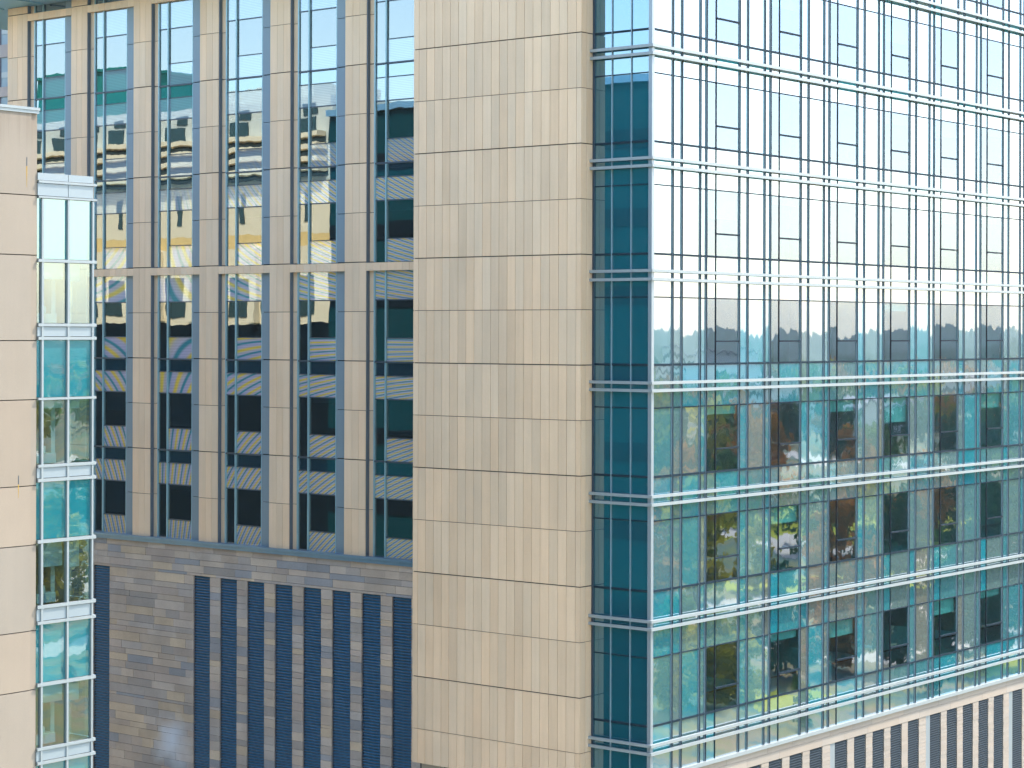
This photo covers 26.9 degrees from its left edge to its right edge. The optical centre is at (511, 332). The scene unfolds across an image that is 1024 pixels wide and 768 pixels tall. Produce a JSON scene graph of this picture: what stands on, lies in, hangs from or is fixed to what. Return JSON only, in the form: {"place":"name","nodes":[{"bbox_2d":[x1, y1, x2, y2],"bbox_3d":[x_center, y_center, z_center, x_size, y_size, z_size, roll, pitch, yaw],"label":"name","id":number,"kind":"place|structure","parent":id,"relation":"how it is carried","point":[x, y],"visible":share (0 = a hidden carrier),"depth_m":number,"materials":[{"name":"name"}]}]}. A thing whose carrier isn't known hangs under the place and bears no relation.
{"place":"outdoors","nodes":[
{"label":"outdoors","id":0,"kind":"place"},
{"bbox_2d":[0,29,7,104],"bbox_3d":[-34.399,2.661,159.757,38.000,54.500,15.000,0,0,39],"label":"apartment building","id":1,"kind":"structure","parent":0,"point":[3,66],"depth_m":151.55,"materials":[{"name":"grey stone"}]},
{"bbox_2d":[0,29,7,44],"bbox_3d":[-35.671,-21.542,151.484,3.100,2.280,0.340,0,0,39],"label":"window","id":2,"kind":"structure","parent":1,"relation":"in","point":[3,33],"depth_m":151.59,"materials":[{"name":"blue glass"}]},
{"bbox_2d":[0,57,7,86],"bbox_3d":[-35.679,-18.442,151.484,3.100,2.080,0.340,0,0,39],"label":"window","id":3,"kind":"structure","parent":1,"relation":"in","point":[3,61],"depth_m":151.56,"materials":[{"name":"blue glass"}]},
{"bbox_2d":[0,97,7,104],"bbox_3d":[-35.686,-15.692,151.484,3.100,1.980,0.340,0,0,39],"label":"window","id":4,"kind":"structure","parent":1,"relation":"in","point":[3,100],"depth_m":151.56,"materials":[{"name":"blue glass"}]},
{"bbox_2d":[0,104,96,767],"bbox_3d":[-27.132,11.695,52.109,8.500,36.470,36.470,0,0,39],"label":"concrete building","id":5,"kind":"structure","parent":0,"point":[46,385],"depth_m":62.12,"materials":[{"name":"beige concrete"}]},
{"bbox_2d":[34,540,78,603],"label":"window","id":6,"kind":"structure","parent":5,"relation":"in","point":[52,552],"depth_m":62.85,"materials":[{"name":"teal glass"}]},
{"bbox_2d":[35,681,78,744],"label":"window","id":7,"kind":"structure","parent":5,"relation":"in","point":[51,693],"depth_m":62.89,"materials":[{"name":"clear glass"}]},
{"bbox_2d":[36,399,79,463],"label":"window","id":8,"kind":"structure","parent":5,"relation":"in","point":[49,456],"depth_m":63.30,"materials":[{"name":"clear glass"}]},
{"bbox_2d":[37,263,79,322],"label":"window","id":9,"kind":"structure","parent":5,"relation":"in","point":[52,271],"depth_m":62.92,"materials":[{"name":"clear glass"}]},
{"label":"pavement","id":10,"kind":"structure","parent":0,"visible":0},
{"bbox_2d":[0,0,1023,767],"bbox_3d":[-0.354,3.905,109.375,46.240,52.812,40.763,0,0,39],"label":"office building","id":11,"kind":"structure","parent":10,"relation":"on","point":[558,382],"depth_m":91.16,"materials":[{"name":"beige stone"}]},
{"bbox_2d":[34,1,65,12],"bbox_3d":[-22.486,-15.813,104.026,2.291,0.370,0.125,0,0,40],"label":"window","id":12,"kind":"structure","parent":11,"relation":"in","point":[60,5],"depth_m":104.04,"materials":[{"name":"grey glass"}]},
{"bbox_2d":[34,17,66,98],"bbox_3d":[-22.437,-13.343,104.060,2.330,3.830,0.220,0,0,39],"label":"window","id":13,"kind":"structure","parent":11,"relation":"in","point":[49,34],"depth_m":104.09,"materials":[{"name":"blue glass"}]},
{"bbox_2d":[34,96,66,183],"bbox_3d":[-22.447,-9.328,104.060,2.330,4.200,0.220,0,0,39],"label":"window","id":14,"kind":"structure","parent":11,"relation":"in","point":[51,139],"depth_m":103.99,"materials":[{"name":"blue glass"}]},
{"bbox_2d":[94,0,121,3],"bbox_3d":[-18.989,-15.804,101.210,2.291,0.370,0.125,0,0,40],"label":"window","id":15,"kind":"structure","parent":11,"relation":"in","point":[95,1],"depth_m":101.50,"materials":[{"name":"grey glass"}]},
{"bbox_2d":[93,445,125,533],"bbox_3d":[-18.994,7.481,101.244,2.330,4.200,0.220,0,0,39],"label":"window","id":16,"kind":"structure","parent":11,"relation":"in","point":[109,485],"depth_m":101.25,"materials":[{"name":"blue glass"}]},
{"bbox_2d":[94,89,127,180],"bbox_3d":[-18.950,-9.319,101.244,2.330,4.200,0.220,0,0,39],"label":"window","id":17,"kind":"structure","parent":11,"relation":"in","point":[110,107],"depth_m":101.25,"materials":[{"name":"blue glass"}]},
{"bbox_2d":[94,179,127,268],"bbox_3d":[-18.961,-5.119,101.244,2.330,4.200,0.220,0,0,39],"label":"window","id":18,"kind":"structure","parent":11,"relation":"in","point":[110,207],"depth_m":101.23,"materials":[{"name":"multicoloured glass"}]},
{"bbox_2d":[94,276,127,357],"bbox_3d":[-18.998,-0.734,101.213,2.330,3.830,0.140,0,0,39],"label":"window","id":19,"kind":"structure","parent":11,"relation":"in","point":[110,293],"depth_m":101.23,"materials":[{"name":"multicoloured glass"}]},
{"bbox_2d":[94,357,127,446],"bbox_3d":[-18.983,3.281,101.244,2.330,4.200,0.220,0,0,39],"label":"window","id":20,"kind":"structure","parent":11,"relation":"in","point":[109,372],"depth_m":101.23,"materials":[{"name":"blue glass"}]},
{"bbox_2d":[94,8,128,92],"bbox_3d":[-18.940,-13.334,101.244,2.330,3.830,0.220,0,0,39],"label":"window","id":21,"kind":"structure","parent":11,"relation":"in","point":[110,27],"depth_m":101.25,"materials":[{"name":"blue glass"}]},
{"bbox_2d":[157,275,193,358],"bbox_3d":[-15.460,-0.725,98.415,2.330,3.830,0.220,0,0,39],"label":"window","id":22,"kind":"structure","parent":11,"relation":"in","point":[174,315],"depth_m":98.43,"materials":[{"name":"multicoloured glass"}]},
{"bbox_2d":[157,358,193,450],"bbox_3d":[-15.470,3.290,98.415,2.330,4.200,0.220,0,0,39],"label":"window","id":23,"kind":"structure","parent":11,"relation":"in","point":[174,375],"depth_m":98.43,"materials":[{"name":"blue glass"}]},
{"bbox_2d":[157,449,193,539],"bbox_3d":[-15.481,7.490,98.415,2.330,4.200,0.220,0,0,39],"label":"window","id":24,"kind":"structure","parent":11,"relation":"in","point":[174,467],"depth_m":98.43,"materials":[{"name":"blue glass"}]},
{"bbox_2d":[158,83,193,176],"bbox_3d":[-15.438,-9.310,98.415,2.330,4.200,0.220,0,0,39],"label":"window","id":25,"kind":"structure","parent":11,"relation":"in","point":[175,101],"depth_m":98.40,"materials":[{"name":"blue glass"}]},
{"bbox_2d":[158,175,193,266],"bbox_3d":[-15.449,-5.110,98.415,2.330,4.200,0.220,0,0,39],"label":"window","id":26,"kind":"structure","parent":11,"relation":"in","point":[175,193],"depth_m":98.40,"materials":[{"name":"multicoloured glass"}]},
{"bbox_2d":[158,0,194,85],"bbox_3d":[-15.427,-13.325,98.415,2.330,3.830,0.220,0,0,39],"label":"window","id":27,"kind":"structure","parent":11,"relation":"in","point":[175,19],"depth_m":98.43,"materials":[{"name":"blue glass"}]},
{"bbox_2d":[225,359,261,453],"bbox_3d":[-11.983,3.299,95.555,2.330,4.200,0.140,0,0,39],"label":"window","id":28,"kind":"structure","parent":11,"relation":"in","point":[243,377],"depth_m":95.59,"materials":[{"name":"blue glass"}]},
{"bbox_2d":[225,273,262,359],"bbox_3d":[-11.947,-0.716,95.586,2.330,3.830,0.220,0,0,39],"label":"window","id":29,"kind":"structure","parent":11,"relation":"in","point":[243,292],"depth_m":95.59,"materials":[{"name":"glass"}]},
{"bbox_2d":[225,452,262,545],"bbox_3d":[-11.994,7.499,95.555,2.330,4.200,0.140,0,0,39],"label":"window","id":30,"kind":"structure","parent":11,"relation":"in","point":[243,471],"depth_m":95.56,"materials":[{"name":"black glass"}]},
{"bbox_2d":[226,0,262,78],"bbox_3d":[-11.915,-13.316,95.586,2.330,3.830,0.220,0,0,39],"label":"window","id":31,"kind":"structure","parent":11,"relation":"in","point":[244,18],"depth_m":95.59,"materials":[{"name":"glass"}]},
{"bbox_2d":[225,75,263,171],"bbox_3d":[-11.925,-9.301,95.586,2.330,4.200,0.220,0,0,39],"label":"window","id":32,"kind":"structure","parent":11,"relation":"in","point":[244,95],"depth_m":95.56,"materials":[{"name":"glass"}]},
{"bbox_2d":[225,170,263,265],"bbox_3d":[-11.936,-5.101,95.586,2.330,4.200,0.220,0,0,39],"label":"window","id":33,"kind":"structure","parent":11,"relation":"in","point":[243,189],"depth_m":95.61,"materials":[{"name":"beige glass"}]},
{"bbox_2d":[297,165,337,263],"bbox_3d":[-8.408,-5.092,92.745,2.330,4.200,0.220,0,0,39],"label":"window","id":34,"kind":"structure","parent":11,"relation":"in","point":[317,186],"depth_m":92.73,"materials":[{"name":"glass"}]},
{"bbox_2d":[297,272,337,360],"bbox_3d":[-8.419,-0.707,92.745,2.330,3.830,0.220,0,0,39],"label":"window","id":35,"kind":"structure","parent":11,"relation":"in","point":[316,291],"depth_m":92.76,"materials":[{"name":"multicoloured glass"}]},
{"bbox_2d":[297,360,337,457],"bbox_3d":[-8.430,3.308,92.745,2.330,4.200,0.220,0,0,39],"label":"window","id":36,"kind":"structure","parent":11,"relation":"in","point":[316,379],"depth_m":92.73,"materials":[{"name":"blue glass"}]},
{"bbox_2d":[297,456,337,552],"bbox_3d":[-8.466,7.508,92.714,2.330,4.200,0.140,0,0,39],"label":"window","id":37,"kind":"structure","parent":11,"relation":"in","point":[316,476],"depth_m":92.73,"materials":[{"name":"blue glass"}]},
{"bbox_2d":[298,0,338,71],"bbox_3d":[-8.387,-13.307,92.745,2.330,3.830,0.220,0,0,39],"label":"window","id":38,"kind":"structure","parent":11,"relation":"in","point":[317,19],"depth_m":92.73,"materials":[{"name":"blue glass"}]},
{"bbox_2d":[298,68,338,167],"bbox_3d":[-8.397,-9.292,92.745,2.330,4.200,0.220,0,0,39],"label":"window","id":39,"kind":"structure","parent":11,"relation":"in","point":[317,89],"depth_m":92.73,"materials":[{"name":"blue glass"}]},
{"bbox_2d":[373,270,413,361],"bbox_3d":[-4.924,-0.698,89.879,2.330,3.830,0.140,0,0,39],"label":"window","id":40,"kind":"structure","parent":11,"relation":"in","point":[393,289],"depth_m":89.95,"materials":[{"name":"blue glass"}]},
{"bbox_2d":[373,361,413,461],"bbox_3d":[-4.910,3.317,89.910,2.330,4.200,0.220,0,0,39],"label":"window","id":41,"kind":"structure","parent":11,"relation":"in","point":[392,380],"depth_m":89.93,"materials":[{"name":"teal glass"}]},
{"bbox_2d":[373,460,413,559],"bbox_3d":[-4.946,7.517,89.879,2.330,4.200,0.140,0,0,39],"label":"window","id":42,"kind":"structure","parent":11,"relation":"in","point":[392,480],"depth_m":89.93,"materials":[{"name":"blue glass"}]},
{"bbox_2d":[374,160,413,261],"bbox_3d":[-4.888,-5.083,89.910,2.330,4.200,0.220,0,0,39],"label":"window","id":43,"kind":"structure","parent":11,"relation":"in","point":[393,181],"depth_m":89.93,"materials":[{"name":"teal glass"}]},
{"bbox_2d":[374,0,414,63],"bbox_3d":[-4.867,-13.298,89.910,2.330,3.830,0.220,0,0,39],"label":"window","id":44,"kind":"structure","parent":11,"relation":"in","point":[393,19],"depth_m":89.97,"materials":[{"name":"blue glass"}]},
{"bbox_2d":[374,59,414,162],"bbox_3d":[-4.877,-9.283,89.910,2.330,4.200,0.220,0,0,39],"label":"window","id":45,"kind":"structure","parent":11,"relation":"in","point":[393,81],"depth_m":89.93,"materials":[{"name":"blue glass"}]}
]}

